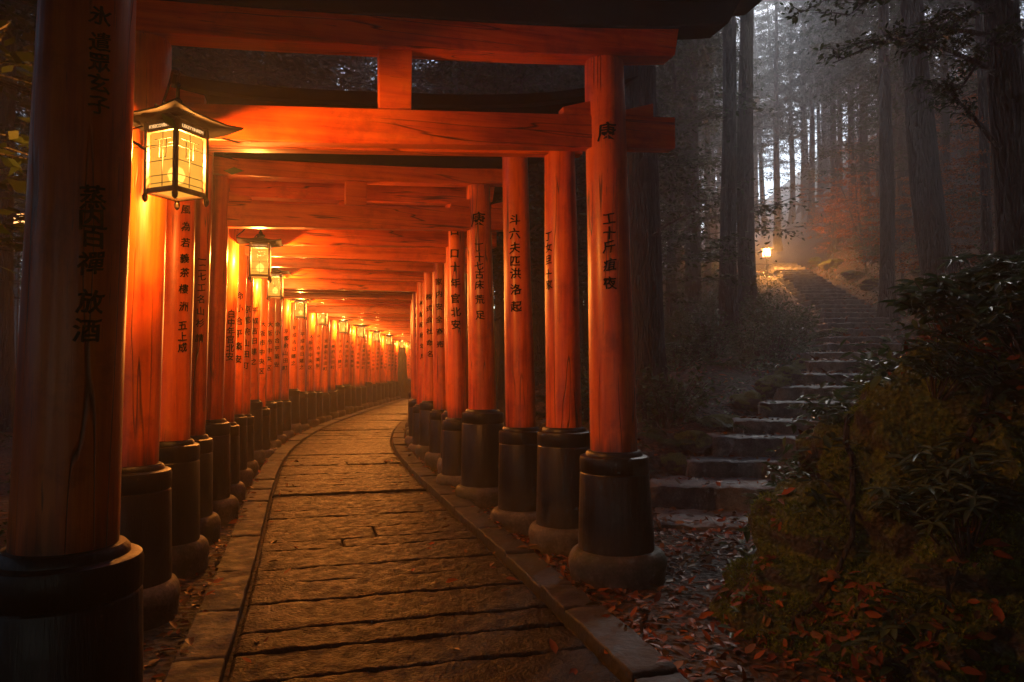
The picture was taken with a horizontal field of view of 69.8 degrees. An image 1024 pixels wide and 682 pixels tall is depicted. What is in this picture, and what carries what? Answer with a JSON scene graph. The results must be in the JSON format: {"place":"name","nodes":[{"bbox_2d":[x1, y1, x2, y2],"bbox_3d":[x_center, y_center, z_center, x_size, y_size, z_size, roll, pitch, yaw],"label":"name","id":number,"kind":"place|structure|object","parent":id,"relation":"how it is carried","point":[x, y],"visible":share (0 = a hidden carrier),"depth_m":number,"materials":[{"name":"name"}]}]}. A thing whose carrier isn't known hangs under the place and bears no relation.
{"place":"outdoors","nodes":[
{"label":"outdoors","id":0,"kind":"place"},
{"bbox_2d":[226,399,620,681],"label":"stone path","id":1,"kind":"structure","parent":0,"point":[363,604],"depth_m":5.07,"materials":[{"name":"stone"}]},
{"bbox_2d":[0,20,1023,681],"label":"ground","id":2,"kind":"structure","parent":0,"point":[798,252],"depth_m":7.19,"materials":[{"name":"soil"}]},
{"bbox_2d":[0,0,24,432],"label":"cedar tree","id":3,"kind":"object","parent":2,"relation":"on","point":[7,363],"visible":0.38,"depth_m":13.65,"materials":[{"name":"brown plant"}]},
{"bbox_2d":[0,156,26,252],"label":"understorey tree","id":4,"kind":"object","parent":2,"relation":"on","point":[6,240],"visible":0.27,"depth_m":7.03,"materials":[{"name":"green plant"}]},
{"bbox_2d":[0,0,36,193],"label":"understorey tree","id":5,"kind":"object","parent":2,"relation":"on","point":[11,9],"visible":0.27,"depth_m":9.51,"materials":[{"name":"green plant"}]},
{"bbox_2d":[13,1,35,305],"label":"cedar tree","id":6,"kind":"object","parent":2,"relation":"on","point":[20,99],"visible":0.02,"depth_m":15.52,"materials":[{"name":"green plant"}]},
{"bbox_2d":[0,0,143,681],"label":"torii gate","id":7,"kind":"structure","parent":2,"relation":"on","point":[71,579],"depth_m":2.42,"materials":[{"name":"paint"}]},
{"bbox_2d":[0,20,242,275],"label":"understorey tree","id":8,"kind":"object","parent":2,"relation":"on","point":[19,57],"visible":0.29,"depth_m":4.43,"materials":[{"name":"green plant"}]},
{"bbox_2d":[0,0,352,281],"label":"cedar tree","id":9,"kind":"object","parent":2,"relation":"on","point":[190,72],"visible":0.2,"depth_m":14.53,"materials":[{"name":"green plant"}]},
{"bbox_2d":[194,47,350,86],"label":"understorey tree","id":10,"kind":"object","parent":2,"relation":"on","point":[255,80],"visible":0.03,"depth_m":20.89,"materials":[{"name":"green plant"}]},
{"bbox_2d":[164,398,407,681],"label":"kerb","id":11,"kind":"structure","parent":2,"relation":"on","point":[212,630],"depth_m":5.01,"materials":[{"name":"stone"}]},
{"bbox_2d":[201,54,376,90],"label":"cedar tree","id":12,"kind":"object","parent":2,"relation":"on","point":[359,62],"visible":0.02,"depth_m":25.82,"materials":[{"name":"green plant"}]},
{"bbox_2d":[305,313,319,427],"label":"torii gate","id":13,"kind":"structure","parent":2,"relation":"on","point":[313,421],"depth_m":20.04,"materials":[{"name":"paint"}]},
{"bbox_2d":[258,279,422,457],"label":"torii gate","id":14,"kind":"structure","parent":2,"relation":"on","point":[345,285],"depth_m":13.65,"materials":[{"name":"paint"}]},
{"bbox_2d":[250,267,432,465],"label":"torii gate","id":15,"kind":"structure","parent":2,"relation":"on","point":[426,408],"depth_m":12.61,"materials":[{"name":"paint"}]},
{"bbox_2d":[266,267,291,300],"bbox_3d":[-3.967,-1.050,12.128,0.597,0.772,0.493,0,-2,-9],"label":"hanging lantern","id":16,"kind":"object","parent":15,"relation":"hanging from","point":[275,288],"visible":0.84,"depth_m":12.04,"materials":[{"name":"yellow"}]},
{"bbox_2d":[266,289,416,450],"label":"torii gate","id":17,"kind":"structure","parent":2,"relation":"on","point":[271,404],"depth_m":14.47,"materials":[{"name":"paint"}]},
{"bbox_2d":[273,292,412,443],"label":"torii gate","id":18,"kind":"structure","parent":2,"relation":"on","point":[281,437],"depth_m":15.59,"materials":[{"name":"paint"}]},
{"bbox_2d":[280,299,411,439],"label":"torii gate","id":19,"kind":"structure","parent":2,"relation":"on","point":[288,432],"depth_m":16.70,"materials":[{"name":"paint"}]},
{"bbox_2d":[343,325,353,413],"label":"torii gate","id":20,"kind":"structure","parent":2,"relation":"on","point":[349,408],"depth_m":25.66,"materials":[{"name":"paint"}]},
{"bbox_2d":[289,303,410,433],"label":"torii gate","id":21,"kind":"structure","parent":2,"relation":"on","point":[294,399],"depth_m":17.77,"materials":[{"name":"paint"}]},
{"bbox_2d":[297,306,409,431],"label":"torii gate","id":22,"kind":"structure","parent":2,"relation":"on","point":[302,331],"depth_m":18.99,"materials":[{"name":"paint"}]},
{"bbox_2d":[223,179,496,503],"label":"torii gate","id":23,"kind":"structure","parent":2,"relation":"on","point":[454,243],"depth_m":9.43,"materials":[{"name":"paint"}]},
{"bbox_2d":[236,228,282,282],"bbox_3d":[-3.063,-1.100,8.769,0.604,0.782,0.499,1,-2,-15],"label":"hanging lantern","id":24,"kind":"object","parent":23,"relation":"hanging from","point":[260,246],"visible":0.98,"depth_m":8.69,"materials":[{"name":"yellow"}]},
{"bbox_2d":[314,313,409,423],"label":"torii gate","id":25,"kind":"structure","parent":2,"relation":"on","point":[317,369],"depth_m":21.20,"materials":[{"name":"paint"}]},
{"bbox_2d":[190,152,538,544],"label":"torii gate","id":26,"kind":"structure","parent":2,"relation":"on","point":[514,511],"depth_m":7.17,"materials":[{"name":"paint"}]},
{"bbox_2d":[321,317,409,421],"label":"torii gate","id":27,"kind":"structure","parent":2,"relation":"on","point":[324,372],"depth_m":22.31,"materials":[{"name":"paint"}]},
{"bbox_2d":[234,187,502,488],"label":"torii gate","id":28,"kind":"structure","parent":2,"relation":"on","point":[416,255],"depth_m":10.15,"materials":[{"name":"paint"}]},
{"bbox_2d":[328,320,409,418],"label":"torii gate","id":29,"kind":"structure","parent":2,"relation":"on","point":[332,392],"depth_m":23.44,"materials":[{"name":"paint"}]},
{"bbox_2d":[242,202,499,476],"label":"torii gate","id":30,"kind":"structure","parent":2,"relation":"on","point":[433,453],"depth_m":11.55,"materials":[{"name":"paint"}]},
{"bbox_2d":[335,321,409,416],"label":"torii gate","id":31,"kind":"structure","parent":2,"relation":"on","point":[339,388],"depth_m":24.57,"materials":[{"name":"paint"}]},
{"bbox_2d":[205,152,543,525],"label":"torii gate","id":32,"kind":"structure","parent":2,"relation":"on","point":[477,216],"depth_m":8.35,"materials":[{"name":"paint"}]},
{"bbox_2d":[349,325,409,412],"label":"torii gate","id":33,"kind":"structure","parent":2,"relation":"on","point":[352,359],"depth_m":26.80,"materials":[{"name":"paint"}]},
{"bbox_2d":[354,327,410,410],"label":"torii gate","id":34,"kind":"structure","parent":2,"relation":"on","point":[357,373],"depth_m":27.91,"materials":[{"name":"paint"}]},
{"bbox_2d":[341,58,433,397],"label":"cedar tree","id":35,"kind":"object","parent":2,"relation":"on","point":[404,389],"depth_m":39.50,"materials":[{"name":"brown plant"}]},
{"bbox_2d":[365,330,410,407],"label":"torii gate","id":36,"kind":"structure","parent":2,"relation":"on","point":[368,384],"depth_m":30.27,"materials":[{"name":"paint"}]},
{"bbox_2d":[30,0,762,630],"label":"torii gate","id":37,"kind":"structure","parent":2,"relation":"on","point":[604,42],"depth_m":5.30,"materials":[{"name":"paint"}]},
{"bbox_2d":[133,70,243,209],"bbox_3d":[-1.990,-1.186,4.270,0.618,0.800,0.510,-1,-2,22],"label":"hanging lantern","id":38,"kind":"object","parent":37,"relation":"hanging from","point":[173,164],"visible":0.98,"depth_m":4.18,"materials":[{"name":"paper"},{"name":"dark wood"},{"name":"dark iron"}]},
{"bbox_2d":[159,74,637,578],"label":"torii gate","id":39,"kind":"structure","parent":2,"relation":"on","point":[563,438],"depth_m":6.25,"materials":[{"name":"paint"}]},
{"bbox_2d":[326,55,587,344],"bbox_3d":[-1.107,-4.681,20.167,10.064,14.707,8.106,0,-2,-4],"label":"understorey tree","id":40,"kind":"object","parent":2,"relation":"on","point":[456,88],"visible":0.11,"depth_m":19.20,"materials":[{"name":"green plant"}]},
{"bbox_2d":[434,60,514,400],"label":"cedar tree","id":41,"kind":"object","parent":2,"relation":"on","point":[500,384],"visible":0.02,"depth_m":23.83,"materials":[{"name":"brown plant"}]},
{"bbox_2d":[372,59,584,319],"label":"cedar tree","id":42,"kind":"object","parent":2,"relation":"on","point":[436,81],"visible":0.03,"depth_m":21.01,"materials":[{"name":"green plant"}]},
{"bbox_2d":[0,133,1023,679],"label":"ground cover","id":43,"kind":"object","parent":2,"relation":"on","point":[844,405],"visible":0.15,"depth_m":4.53,"materials":[{"name":"green plant"}]},
{"bbox_2d":[448,61,587,321],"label":"understorey tree","id":44,"kind":"object","parent":2,"relation":"on","point":[533,248],"visible":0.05,"depth_m":20.98,"materials":[{"name":"green plant"}]},
{"bbox_2d":[393,417,688,681],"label":"kerb","id":45,"kind":"structure","parent":2,"relation":"on","point":[631,656],"depth_m":4.89,"materials":[{"name":"stone"}]},
{"bbox_2d":[418,66,704,386],"bbox_3d":[1.096,-8.591,24.211,9.709,20.820,8.301,1,-3,-28],"label":"cedar tree","id":46,"kind":"object","parent":2,"relation":"on","point":[538,327],"visible":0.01,"depth_m":23.30,"materials":[{"name":"brown plant"}]},
{"bbox_2d":[143,133,1023,681],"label":"fallen leaves","id":47,"kind":"object","parent":2,"relation":"on","point":[873,657],"visible":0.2,"depth_m":4.39,"materials":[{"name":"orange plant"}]},
{"bbox_2d":[492,63,689,301],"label":"understorey tree","id":48,"kind":"object","parent":2,"relation":"on","point":[532,177],"visible":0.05,"depth_m":20.21,"materials":[{"name":"green plant"}]},
{"bbox_2d":[493,64,688,301],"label":"understorey tree","id":49,"kind":"object","parent":2,"relation":"on","point":[577,163],"visible":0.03,"depth_m":20.06,"materials":[{"name":"green plant"}]},
{"bbox_2d":[466,64,724,310],"bbox_3d":[1.403,-2.812,16.886,7.049,8.721,5.779,1,-3,-30],"label":"understorey tree","id":50,"kind":"object","parent":2,"relation":"on","point":[553,85],"visible":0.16,"depth_m":16.76,"materials":[{"name":"green plant"}]},
{"bbox_2d":[430,61,770,271],"bbox_3d":[1.033,-4.012,16.173,6.645,12.056,8.251,1,-3,-27],"label":"understorey tree","id":51,"kind":"object","parent":2,"relation":"on","point":[519,90],"visible":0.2,"depth_m":15.42,"materials":[{"name":"green plant"}]},
{"bbox_2d":[499,64,720,350],"bbox_3d":[3.325,-6.452,25.613,9.687,14.764,10.542,1,-3,-30],"label":"understorey tree","id":52,"kind":"object","parent":2,"relation":"on","point":[586,331],"visible":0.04,"depth_m":24.46,"materials":[{"name":"green plant"}]},
{"bbox_2d":[494,65,781,291],"bbox_3d":[3.002,-2.953,16.853,6.216,7.690,5.096,1,-2,-25],"label":"understorey tree","id":53,"kind":"object","parent":2,"relation":"on","point":[583,204],"visible":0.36,"depth_m":16.47,"materials":[{"name":"green plant"}]},
{"bbox_2d":[624,65,698,431],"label":"cedar tree","id":54,"kind":"object","parent":2,"relation":"on","point":[645,228],"visible":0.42,"depth_m":10.25,"materials":[{"name":"brown plant"}]},
{"bbox_2d":[659,452,689,475],"bbox_3d":[2.019,1.494,8.840,0.476,0.316,0.389,-1,-2,17],"label":"mossy rock","id":55,"kind":"object","parent":2,"relation":"on","point":[676,463],"visible":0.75,"depth_m":8.71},
{"bbox_2d":[635,363,715,428],"bbox_3d":[2.028,0.770,9.898,1.401,0.950,1.249,-1,-2,17],"label":"green shrub","id":56,"kind":"object","parent":2,"relation":"on","point":[677,397],"visible":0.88,"depth_m":9.70,"materials":[{"name":"green plant"}]},
{"bbox_2d":[531,40,835,326],"bbox_3d":[4.694,-4.482,20.842,8.068,9.478,7.799,-1,-2,18],"label":"understorey tree","id":57,"kind":"object","parent":2,"relation":"on","point":[687,49],"visible":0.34,"depth_m":20.25,"materials":[{"name":"green plant"}]},
{"bbox_2d":[674,430,712,452],"bbox_3d":[2.311,1.273,9.270,0.524,0.307,0.557,-2,-3,34],"label":"mossy rock","id":58,"kind":"object","parent":2,"relation":"on","point":[703,439],"visible":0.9,"depth_m":9.10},
{"bbox_2d":[656,16,739,320],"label":"cedar tree","id":59,"kind":"object","parent":2,"relation":"on","point":[695,288],"visible":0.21,"depth_m":23.09,"materials":[{"name":"brown plant"}]},
{"bbox_2d":[580,53,824,314],"bbox_3d":[4.863,-4.828,23.493,8.120,9.538,7.848,-2,-3,43],"label":"understorey tree","id":60,"kind":"object","parent":2,"relation":"on","point":[703,155],"visible":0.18,"depth_m":22.92,"materials":[{"name":"green plant"}]},
{"bbox_2d":[673,304,746,358],"bbox_3d":[4.010,-0.131,14.909,1.422,1.277,1.334,-1,-3,31],"label":"green shrub","id":61,"kind":"object","parent":2,"relation":"on","point":[704,334],"visible":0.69,"depth_m":14.78,"materials":[{"name":"green plant"}]},
{"bbox_2d":[662,16,761,311],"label":"cedar tree","id":62,"kind":"object","parent":2,"relation":"on","point":[687,292],"visible":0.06,"depth_m":24.22,"materials":[{"name":"brown plant"}]},
{"bbox_2d":[698,21,739,286],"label":"cedar tree","id":63,"kind":"object","parent":2,"relation":"on","point":[708,272],"visible":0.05,"depth_m":31.15,"materials":[{"name":"brown plant"}]},
{"bbox_2d":[710,8,765,323],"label":"cedar tree","id":64,"kind":"object","parent":2,"relation":"on","point":[745,165],"visible":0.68,"depth_m":19.38,"materials":[{"name":"brown plant"}]},
{"bbox_2d":[717,16,767,330],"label":"cedar tree","id":65,"kind":"object","parent":2,"relation":"on","point":[727,297],"visible":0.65,"depth_m":18.57,"materials":[{"name":"brown plant"}]},
{"bbox_2d":[729,390,766,411],"bbox_3d":[3.443,0.900,10.566,0.580,0.393,0.652,-1,-3,28],"label":"mossy rock","id":66,"kind":"object","parent":2,"relation":"on","point":[750,400],"visible":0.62,"depth_m":10.37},
{"bbox_2d":[722,317,777,361],"bbox_3d":[4.313,-0.001,13.349,0.932,0.883,0.907,1,-2,-26],"label":"green shrub","id":67,"kind":"object","parent":2,"relation":"on","point":[757,344],"visible":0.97,"depth_m":13.25,"materials":[{"name":"green plant"}]},
{"bbox_2d":[699,56,807,215],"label":"understorey tree","id":68,"kind":"object","parent":2,"relation":"on","point":[758,124],"visible":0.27,"depth_m":37.51,"materials":[{"name":"green plant"}]},
{"bbox_2d":[737,2,786,236],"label":"cedar tree","id":69,"kind":"object","parent":2,"relation":"on","point":[760,156],"visible":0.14,"depth_m":68.77,"materials":[{"name":"green plant"}]},
{"bbox_2d":[738,287,792,334],"bbox_3d":[5.935,-0.639,17.142,1.253,1.229,1.318,0,-2,3],"label":"green shrub","id":70,"kind":"object","parent":2,"relation":"on","point":[758,309],"visible":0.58,"depth_m":16.97,"materials":[{"name":"green plant"}]},
{"bbox_2d":[754,375,792,397],"bbox_3d":[3.876,0.677,10.942,0.658,0.353,0.582,2,-3,-36],"label":"mossy rock","id":71,"kind":"object","parent":2,"relation":"on","point":[768,385],"visible":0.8,"depth_m":10.80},
{"bbox_2d":[737,299,810,359],"bbox_3d":[5.067,-0.162,14.150,1.312,1.274,1.367,0,-2,6],"label":"green shrub","id":72,"kind":"object","parent":2,"relation":"on","point":[786,334],"visible":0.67,"depth_m":13.95,"materials":[{"name":"green plant"}]},
{"bbox_2d":[650,263,905,530],"bbox_3d":[9.194,-0.988,22.848,3.911,7.359,34.568,-1,-2,21],"label":"stone stairway","id":73,"kind":"object","parent":2,"relation":"on","point":[694,497],"visible":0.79,"depth_m":9.41,"materials":[{"name":"stone"}]},
{"bbox_2d":[753,0,823,251],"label":"cedar tree","id":74,"kind":"object","parent":2,"relation":"on","point":[776,70],"visible":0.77,"depth_m":50.28,"materials":[{"name":"grey plant"}]},
{"bbox_2d":[754,88,829,219],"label":"understorey tree","id":75,"kind":"object","parent":2,"relation":"on","point":[796,162],"visible":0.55,"depth_m":58.28,"materials":[{"name":"green plant"}]},
{"bbox_2d":[761,0,824,226],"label":"cedar tree","id":76,"kind":"object","parent":2,"relation":"on","point":[792,209],"visible":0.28,"depth_m":62.54,"materials":[{"name":"green plant"}]},
{"bbox_2d":[774,301,820,341],"bbox_3d":[6.497,-0.421,16.810,1.093,1.018,1.293,-8,-4,37],"label":"green shrub","id":77,"kind":"object","parent":2,"relation":"on","point":[810,324],"visible":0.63,"depth_m":16.59,"materials":[{"name":"green plant"}]},
{"bbox_2d":[760,1,846,213],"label":"cedar tree","id":78,"kind":"object","parent":2,"relation":"on","point":[805,160],"visible":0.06,"depth_m":64.51,"materials":[{"name":"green plant"}]},
{"bbox_2d":[778,0,837,227],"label":"cedar tree","id":79,"kind":"object","parent":2,"relation":"on","point":[812,122],"visible":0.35,"depth_m":52.71,"materials":[{"name":"green plant"}]},
{"bbox_2d":[786,0,845,236],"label":"cedar tree","id":80,"kind":"object","parent":2,"relation":"on","point":[833,164],"visible":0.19,"depth_m":42.50,"materials":[{"name":"brown plant"}]},
{"bbox_2d":[802,0,871,226],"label":"cedar tree","id":81,"kind":"object","parent":2,"relation":"on","point":[839,161],"visible":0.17,"depth_m":42.34,"materials":[{"name":"brown plant"}]},
{"bbox_2d":[798,69,876,182],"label":"understorey tree","id":82,"kind":"object","parent":2,"relation":"on","point":[835,141],"visible":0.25,"depth_m":39.49,"materials":[{"name":"green plant"}]},
{"bbox_2d":[804,0,874,238],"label":"cedar tree","id":83,"kind":"object","parent":2,"relation":"on","point":[850,139],"visible":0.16,"depth_m":37.30,"materials":[{"name":"brown plant"}]},
{"bbox_2d":[799,0,892,234],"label":"cedar tree","id":84,"kind":"object","parent":2,"relation":"on","point":[862,135],"visible":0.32,"depth_m":33.40,"materials":[{"name":"green plant"}]},
{"bbox_2d":[812,176,879,253],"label":"maple sapling","id":85,"kind":"object","parent":2,"relation":"on","point":[840,182],"visible":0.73,"depth_m":32.60,"materials":[{"name":"orange plant"}]},
{"bbox_2d":[823,148,879,253],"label":"maple sapling","id":86,"kind":"object","parent":2,"relation":"on","point":[855,187],"visible":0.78,"depth_m":30.17,"materials":[{"name":"orange plant"}]},
{"bbox_2d":[709,314,1023,681],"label":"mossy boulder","id":87,"kind":"object","parent":2,"relation":"on","point":[808,544],"visible":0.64,"depth_m":4.19,"materials":[{"name":"green plant"}]},
{"bbox_2d":[865,442,1023,557],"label":"whorled shrub","id":88,"kind":"object","parent":87,"relation":"on","point":[944,498],"visible":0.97,"depth_m":3.70,"materials":[{"name":"green plant"}]},
{"bbox_2d":[877,273,1023,341],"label":"whorled shrub","id":89,"kind":"object","parent":87,"relation":"on","point":[935,292],"visible":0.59,"depth_m":4.48,"materials":[{"name":"green plant"}]},
{"bbox_2d":[898,329,1011,400],"bbox_3d":[2.529,0.144,4.235,0.551,0.400,0.573,13,12,-10],"label":"whorled shrub","id":90,"kind":"object","parent":87,"relation":"on","point":[942,356],"visible":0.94,"depth_m":4.15,"materials":[{"name":"green plant"}]},
{"bbox_2d":[892,253,1018,326],"bbox_3d":[2.991,-0.259,4.758,0.851,0.618,0.885,-14,6,-39],"label":"whorled shrub","id":91,"kind":"object","parent":87,"relation":"on","point":[964,257],"visible":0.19,"depth_m":4.75,"materials":[{"name":"green plant"}]},
{"bbox_2d":[947,276,1023,360],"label":"whorled shrub","id":92,"kind":"object","parent":87,"relation":"on","point":[990,324],"visible":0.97,"depth_m":4.14,"materials":[{"name":"green plant"}]},
{"bbox_2d":[961,244,1023,291],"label":"whorled shrub","id":93,"kind":"object","parent":87,"relation":"on","point":[1003,269],"visible":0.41,"depth_m":4.63,"materials":[{"name":"green plant"}]},
{"bbox_2d":[834,0,912,322],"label":"cedar tree","id":94,"kind":"object","parent":2,"relation":"on","point":[887,221],"visible":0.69,"depth_m":19.47,"materials":[{"name":"brown plant"}]},
{"bbox_2d":[792,2,962,229],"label":"understorey tree","id":95,"kind":"object","parent":2,"relation":"on","point":[877,193],"visible":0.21,"depth_m":32.69,"materials":[{"name":"green plant"}]},
{"bbox_2d":[851,196,917,282],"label":"maple sapling","id":96,"kind":"object","parent":2,"relation":"on","point":[875,200],"visible":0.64,"depth_m":22.95,"materials":[{"name":"orange plant"}]},
{"bbox_2d":[791,5,979,202],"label":"understorey tree","id":97,"kind":"object","parent":2,"relation":"on","point":[868,126],"visible":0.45,"depth_m":27.40,"materials":[{"name":"green plant"}]},
{"bbox_2d":[810,1,977,138],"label":"understorey tree","id":98,"kind":"object","parent":2,"relation":"on","point":[931,59],"visible":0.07,"depth_m":29.46,"materials":[{"name":"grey plant"}]},
{"bbox_2d":[772,0,1023,266],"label":"overhanging tree","id":99,"kind":"object","parent":2,"relation":"on","point":[1002,49],"visible":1,"depth_m":8.90,"materials":[{"name":"green plant"}]},
{"bbox_2d":[839,0,957,322],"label":"leaning tree","id":100,"kind":"object","parent":2,"relation":"on","point":[932,237],"visible":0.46,"depth_m":15.47,"materials":[{"name":"brown plant"}]},
{"bbox_2d":[800,0,1023,250],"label":"cedar tree","id":101,"kind":"object","parent":2,"relation":"on","point":[901,139],"visible":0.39,"depth_m":27.04,"materials":[{"name":"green plant"}]},
{"bbox_2d":[845,0,1023,169],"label":"understorey tree","id":102,"kind":"object","parent":2,"relation":"on","point":[902,106],"visible":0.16,"depth_m":27.09,"materials":[{"name":"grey plant"}]},
{"bbox_2d":[932,0,954,194],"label":"cedar tree","id":103,"kind":"object","parent":2,"relation":"on","point":[946,155],"visible":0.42,"depth_m":27.21,"materials":[{"name":"brown plant"}]},
{"bbox_2d":[939,93,990,198],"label":"maple sapling","id":104,"kind":"object","parent":2,"relation":"on","point":[962,147],"visible":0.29,"depth_m":23.97,"materials":[{"name":"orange plant"}]},
{"bbox_2d":[945,1,993,263],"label":"cedar tree","id":105,"kind":"object","parent":2,"relation":"on","point":[986,232],"visible":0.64,"depth_m":17.29,"materials":[{"name":"brown plant"}]},
{"bbox_2d":[16,0,1023,308],"label":"sky","id":106,"kind":"structure","parent":0,"point":[768,185],"materials":[{"name":"grey"}]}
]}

